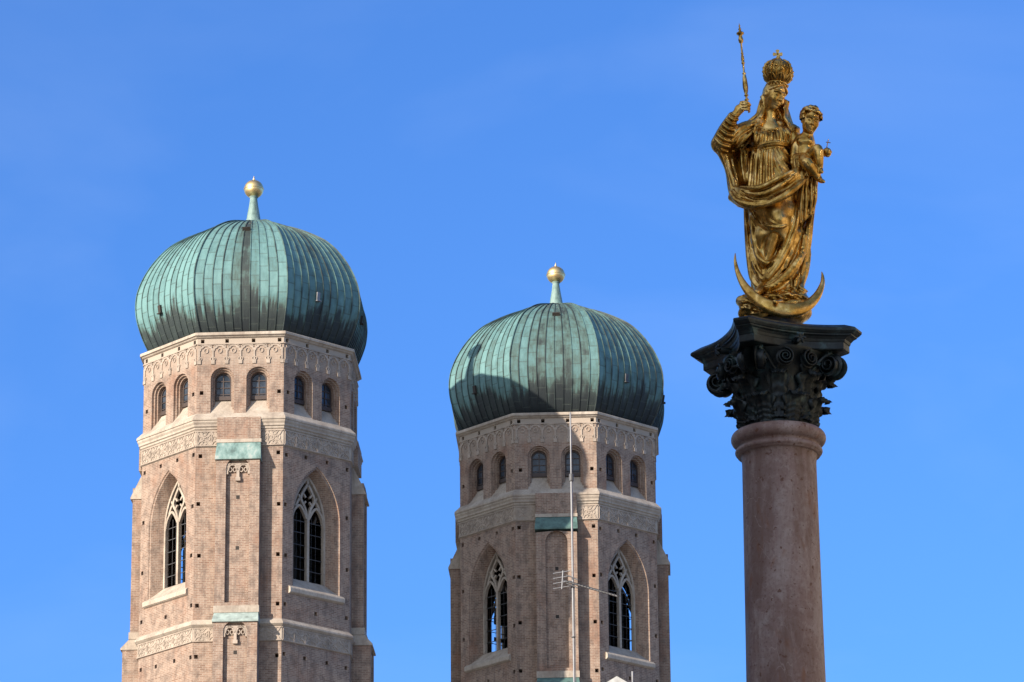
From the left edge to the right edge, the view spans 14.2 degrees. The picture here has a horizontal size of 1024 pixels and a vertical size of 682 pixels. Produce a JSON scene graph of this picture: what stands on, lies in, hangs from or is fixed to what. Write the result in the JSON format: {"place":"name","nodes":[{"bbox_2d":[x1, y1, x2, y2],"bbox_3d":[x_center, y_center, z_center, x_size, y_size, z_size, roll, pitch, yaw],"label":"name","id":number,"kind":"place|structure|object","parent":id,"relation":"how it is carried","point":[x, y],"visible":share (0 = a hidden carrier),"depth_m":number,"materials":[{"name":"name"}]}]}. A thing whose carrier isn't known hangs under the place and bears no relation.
{"place":"outdoors","nodes":[
{"label":"outdoors","id":0,"kind":"place"},
{"bbox_2d":[120,177,375,681],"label":"church tower","id":1,"kind":"structure","parent":0,"point":[250,488],"depth_m":260.98,"materials":[{"name":"brick"}]},
{"bbox_2d":[160,388,165,415],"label":"window","id":2,"kind":"structure","parent":1,"relation":"in","point":[163,396],"depth_m":264.05,"materials":[{"name":"clear glass"}]},
{"bbox_2d":[142,481,187,608],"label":"belfry window","id":3,"kind":"structure","parent":1,"relation":"in","point":[178,592],"depth_m":260.40,"materials":[{"name":"stone"}]},
{"bbox_2d":[181,524,185,582],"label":"belfry window","id":4,"kind":"structure","parent":1,"relation":"in","point":[182,545],"depth_m":267.36,"materials":[{"name":"glass"}]},
{"bbox_2d":[182,379,187,407],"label":"window","id":5,"kind":"structure","parent":1,"relation":"in","point":[185,387],"depth_m":262.44,"materials":[{"name":"clear glass"}]},
{"bbox_2d":[215,373,230,400],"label":"window","id":6,"kind":"structure","parent":1,"relation":"in","point":[223,381],"depth_m":261.23,"materials":[{"name":"clear glass"}]},
{"bbox_2d":[251,373,266,399],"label":"window","id":7,"kind":"structure","parent":1,"relation":"in","point":[258,380],"depth_m":261.16,"materials":[{"name":"clear glass"}]},
{"bbox_2d":[294,376,304,404],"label":"window","id":8,"kind":"structure","parent":1,"relation":"in","point":[299,384],"depth_m":262.06,"materials":[{"name":"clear glass"}]},
{"bbox_2d":[309,513,320,584],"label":"belfry window","id":9,"kind":"structure","parent":1,"relation":"in","point":[314,554],"depth_m":267.75,"materials":[{"name":"glass"}]},
{"bbox_2d":[289,476,344,604],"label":"belfry window","id":10,"kind":"structure","parent":1,"relation":"in","point":[299,589],"depth_m":259.95,"materials":[{"name":"stone"}]},
{"bbox_2d":[322,384,331,411],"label":"window","id":11,"kind":"structure","parent":1,"relation":"in","point":[326,391],"depth_m":263.53,"materials":[{"name":"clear glass"}]},
{"bbox_2d":[0,0,1023,681],"label":"sky","id":12,"kind":"structure","parent":0,"point":[453,153],"materials":[{"name":"blue"}]},
{"bbox_2d":[448,263,670,681],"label":"church tower","id":13,"kind":"structure","parent":0,"point":[524,383],"depth_m":278.19,"materials":[{"name":"brick"}]},
{"bbox_2d":[477,464,482,490],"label":"window","id":14,"kind":"structure","parent":13,"relation":"in","point":[480,469],"depth_m":280.67,"materials":[{"name":"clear glass"}]},
{"bbox_2d":[464,552,510,672],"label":"belfry window","id":15,"kind":"structure","parent":13,"relation":"in","point":[503,657],"depth_m":277.06,"materials":[{"name":"stone"}]},
{"bbox_2d":[488,583,507,652],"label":"belfry window","id":16,"kind":"structure","parent":13,"relation":"in","point":[504,642],"depth_m":284.60,"materials":[{"name":"glass"}]},
{"bbox_2d":[499,456,505,483],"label":"window","id":17,"kind":"structure","parent":13,"relation":"in","point":[502,465],"depth_m":279.09,"materials":[{"name":"clear glass"}]},
{"bbox_2d":[531,451,546,477],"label":"window","id":18,"kind":"structure","parent":13,"relation":"in","point":[538,459],"depth_m":277.94,"materials":[{"name":"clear glass"}]},
{"bbox_2d":[565,451,580,476],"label":"window","id":19,"kind":"structure","parent":13,"relation":"in","point":[576,470],"depth_m":277.80,"materials":[{"name":"clear glass"}]},
{"bbox_2d":[606,454,613,480],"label":"window","id":20,"kind":"structure","parent":13,"relation":"in","point":[609,460],"depth_m":278.82,"materials":[{"name":"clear glass"}]},
{"bbox_2d":[608,584,630,649],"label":"belfry window","id":21,"kind":"structure","parent":13,"relation":"in","point":[613,606],"depth_m":284.36,"materials":[{"name":"glass"}]},
{"bbox_2d":[606,549,655,669],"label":"belfry window","id":22,"kind":"structure","parent":13,"relation":"in","point":[614,655],"depth_m":276.72,"materials":[{"name":"stone"}]},
{"bbox_2d":[630,460,637,487],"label":"window","id":23,"kind":"structure","parent":13,"relation":"in","point":[633,467],"depth_m":280.26,"materials":[{"name":"clear glass"}]},
{"bbox_2d":[607,671,633,681],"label":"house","id":24,"kind":"structure","parent":0,"point":[616,679],"depth_m":86.93,"materials":[{"name":"paint"}]},
{"bbox_2d":[553,412,621,681],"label":"antenna mast","id":25,"kind":"object","parent":24,"relation":"on","point":[571,480],"visible":1,"depth_m":87.83,"materials":[{"name":"metal"}]},
{"bbox_2d":[690,315,861,681],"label":"memorial column","id":26,"kind":"structure","parent":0,"point":[775,378],"depth_m":31.36,"materials":[{"name":"pink stone"}]},
{"bbox_2d":[711,24,831,323],"bbox_3d":[2.014,-1.264,32.326,0.892,2.608,0.623,5,-19,-15],"label":"statue","id":27,"kind":"object","parent":26,"relation":"on","point":[770,156],"visible":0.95,"depth_m":32.16,"materials":[{"name":"gold metal"}]}
]}

